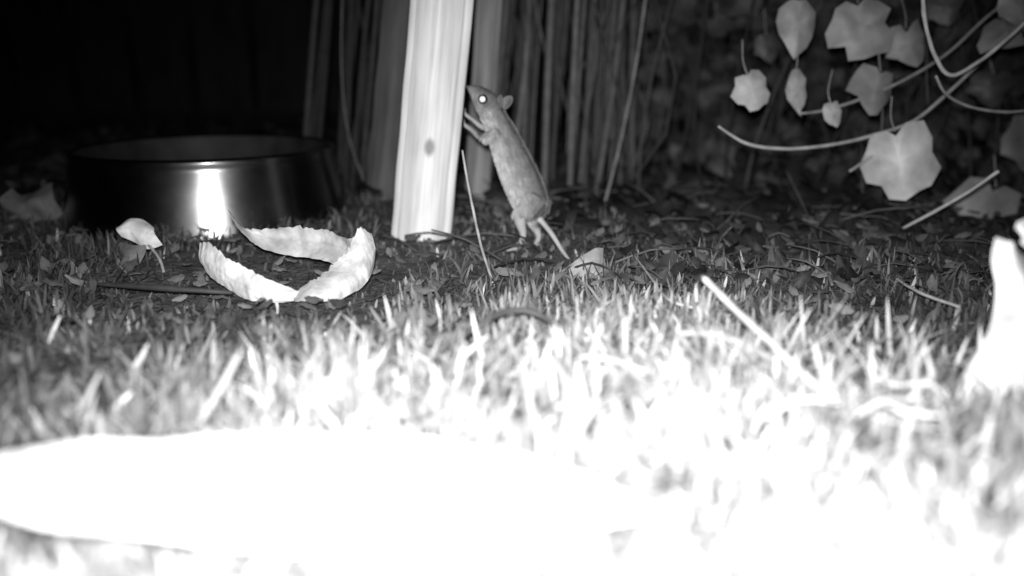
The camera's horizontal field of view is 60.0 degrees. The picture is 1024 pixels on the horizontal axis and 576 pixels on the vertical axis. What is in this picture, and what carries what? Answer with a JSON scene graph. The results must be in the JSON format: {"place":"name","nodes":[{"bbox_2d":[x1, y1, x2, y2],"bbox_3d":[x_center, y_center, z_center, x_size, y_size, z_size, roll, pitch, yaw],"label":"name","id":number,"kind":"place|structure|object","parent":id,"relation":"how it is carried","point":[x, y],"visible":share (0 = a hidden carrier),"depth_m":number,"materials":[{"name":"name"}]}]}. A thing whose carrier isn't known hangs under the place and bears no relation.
{"place":"outdoors","nodes":[
{"label":"outdoors","id":0,"kind":"place"},
{"bbox_2d":[3,0,373,50],"label":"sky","id":1,"kind":"structure","parent":0,"point":[250,9],"materials":[{"name":"black"}]},
{"bbox_2d":[0,51,1023,575],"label":"ground","id":2,"kind":"structure","parent":0,"point":[390,263],"depth_m":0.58,"materials":[{"name":"grey plant"}]},
{"bbox_2d":[0,183,61,221],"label":"withered leaf","id":3,"kind":"object","parent":2,"relation":"on","point":[40,204],"visible":0.98,"depth_m":0.82,"materials":[{"name":"grey plant"}]},
{"bbox_2d":[116,218,161,248],"bbox_3d":[-0.275,-0.040,0.656,0.040,0.020,0.014,3,15,10],"label":"dry leaf","id":4,"kind":"object","parent":2,"relation":"on","point":[138,231],"visible":1,"depth_m":0.65,"materials":[{"name":"white plant"}]},
{"bbox_2d":[119,242,164,272],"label":"dry leaf","id":5,"kind":"object","parent":2,"relation":"on","point":[131,251],"visible":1,"depth_m":0.65,"materials":[{"name":"grey plant"}]},
{"bbox_2d":[96,282,232,294],"bbox_3d":[-0.224,-0.001,0.558,0.098,0.008,0.016,3,16,12],"label":"dark twig","id":6,"kind":"object","parent":2,"relation":"on","point":[167,288],"visible":1,"depth_m":0.55,"materials":[{"name":"black wood"}]},
{"bbox_2d":[62,134,347,242],"bbox_3d":[-0.300,-0.107,0.878,0.270,0.069,0.270,0,15,0],"label":"metal bowl","id":7,"kind":"object","parent":2,"relation":"on","point":[187,182],"visible":0.97,"depth_m":0.78,"materials":[{"name":"metal"}]},
{"bbox_2d":[199,210,375,313],"bbox_3d":[-0.149,-0.020,0.593,0.115,0.056,0.086,9,17,30],"label":"curled dry leaf","id":8,"kind":"object","parent":2,"relation":"on","point":[352,261],"visible":0.99,"depth_m":0.57,"materials":[{"name":"white plant"}]},
{"bbox_2d":[0,435,669,551],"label":"broad pale leaf","id":9,"kind":"object","parent":2,"relation":"on","point":[294,493],"visible":1,"depth_m":0.25,"materials":[{"name":"white plant"}]},
{"bbox_2d":[365,0,409,200],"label":"wooden post","id":10,"kind":"object","parent":2,"relation":"on","point":[383,149],"visible":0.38,"depth_m":0.92,"materials":[{"name":"grey wood"}]},
{"bbox_2d":[47,316,764,468],"bbox_3d":[-0.075,0.034,0.384,0.358,0.032,0.103,4,16,13],"label":"straw","id":11,"kind":"object","parent":2,"relation":"on","point":[219,390],"visible":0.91,"depth_m":0.36,"materials":[{"name":"white plant"}]},
{"bbox_2d":[391,0,474,240],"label":"wooden post","id":12,"kind":"object","parent":2,"relation":"on","point":[436,63],"visible":0.89,"depth_m":0.74,"materials":[{"name":"white wood"}]},
{"bbox_2d":[302,0,648,200],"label":"reed stems","id":13,"kind":"object","parent":2,"relation":"on","point":[528,32],"visible":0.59,"depth_m":1.01,"materials":[{"name":"grey plant"}]},
{"bbox_2d":[462,150,494,285],"bbox_3d":[-0.025,-0.055,0.654,0.004,0.081,0.114,-4,16,-13],"label":"grass stalk","id":14,"kind":"object","parent":2,"relation":"on","point":[477,231],"depth_m":0.67,"materials":[{"name":"grey plant"}]},
{"bbox_2d":[465,0,501,198],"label":"wooden post","id":15,"kind":"object","parent":2,"relation":"on","point":[486,43],"visible":0.65,"depth_m":0.93,"materials":[{"name":"grey wood"}]},
{"bbox_2d":[431,307,570,361],"bbox_3d":[-0.009,0.021,0.441,0.076,0.015,0.023,-7,17,-25],"label":"dark twig","id":16,"kind":"object","parent":2,"relation":"on","point":[502,312],"visible":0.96,"depth_m":0.45,"materials":[{"name":"grey wood"}]},
{"bbox_2d":[0,0,1002,112],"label":"wooden fence","id":17,"kind":"object","parent":2,"relation":"on","point":[40,37],"depth_m":2.27,"materials":[{"name":"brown wood"}]},
{"bbox_2d":[0,112,1023,292],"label":"leaf litter","id":18,"kind":"object","parent":2,"relation":"on","point":[34,164],"visible":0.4,"depth_m":0.86,"materials":[{"name":"grey plant"}]},
{"bbox_2d":[464,85,569,258],"bbox_3d":[0.010,-0.098,0.729,0.122,0.136,0.064,8,17,29],"label":"mouse","id":19,"kind":"object","parent":2,"relation":"on","point":[522,183],"visible":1,"depth_m":0.73,"materials":[{"name":"fur"}]},
{"bbox_2d":[561,248,602,277],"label":"withered leaf","id":20,"kind":"object","parent":2,"relation":"on","point":[595,255],"visible":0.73,"depth_m":0.65,"materials":[{"name":"grey plant"}]},
{"bbox_2d":[579,355,646,373],"bbox_3d":[0.044,0.033,0.388,0.036,0.004,0.003,13,20,39],"label":"pale stick","id":21,"kind":"object","parent":2,"relation":"on","point":[619,362],"visible":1,"depth_m":0.39,"materials":[{"name":"white wood"}]},
{"bbox_2d":[633,254,692,308],"bbox_3d":[0.092,-0.007,0.582,0.013,0.006,0.157,-2,15,-6],"label":"bent stem","id":22,"kind":"object","parent":2,"relation":"on","point":[652,280],"visible":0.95,"depth_m":0.55,"materials":[{"name":"grey plant"}]},
{"bbox_2d":[711,226,732,261],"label":"bent stem","id":23,"kind":"object","parent":2,"relation":"on","point":[712,259],"visible":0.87,"depth_m":0.73,"materials":[{"name":"grey plant"}]},
{"bbox_2d":[679,330,807,402],"bbox_3d":[0.108,0.032,0.403,0.017,0.010,0.084,-8,17,-27],"label":"pale stick","id":24,"kind":"object","parent":2,"relation":"on","point":[761,353],"visible":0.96,"depth_m":0.41,"materials":[{"name":"white wood"}]},
{"bbox_2d":[700,274,836,400],"bbox_3d":[0.118,0.019,0.430,0.006,0.014,0.159,-2,15,-7],"label":"pale stick","id":25,"kind":"object","parent":2,"relation":"on","point":[748,322],"visible":0.98,"depth_m":0.42,"materials":[{"name":"white wood"}]},
{"bbox_2d":[785,169,833,285],"bbox_3d":[0.250,-0.060,0.740,0.015,0.034,0.346,3,15,11],"label":"bent stem","id":26,"kind":"object","parent":2,"relation":"on","point":[818,243],"visible":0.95,"depth_m":0.74,"materials":[{"name":"grey plant"}]},
{"bbox_2d":[695,293,1023,472],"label":"dry grass tuft","id":27,"kind":"object","parent":2,"relation":"on","point":[914,366],"visible":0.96,"depth_m":0.38,"materials":[{"name":"white plant"}]},
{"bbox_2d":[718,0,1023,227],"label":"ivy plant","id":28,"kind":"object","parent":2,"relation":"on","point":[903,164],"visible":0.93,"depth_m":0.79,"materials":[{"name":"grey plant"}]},
{"bbox_2d":[894,277,960,307],"bbox_3d":[0.254,0.003,0.549,0.007,0.002,0.068,-2,15,-8],"label":"bent stem","id":29,"kind":"object","parent":2,"relation":"on","point":[924,294],"visible":1,"depth_m":0.54,"materials":[{"name":"grey plant"}]},
{"bbox_2d":[956,219,1023,404],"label":"standing dry leaf","id":30,"kind":"object","parent":2,"relation":"on","point":[1004,336],"visible":0.84,"depth_m":0.40,"materials":[{"name":"white plant"}]},
{"bbox_2d":[571,0,1023,194],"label":"ivy bank","id":31,"kind":"structure","parent":0,"point":[728,18],"depth_m":1.11,"materials":[{"name":"grey plant"}]}
]}

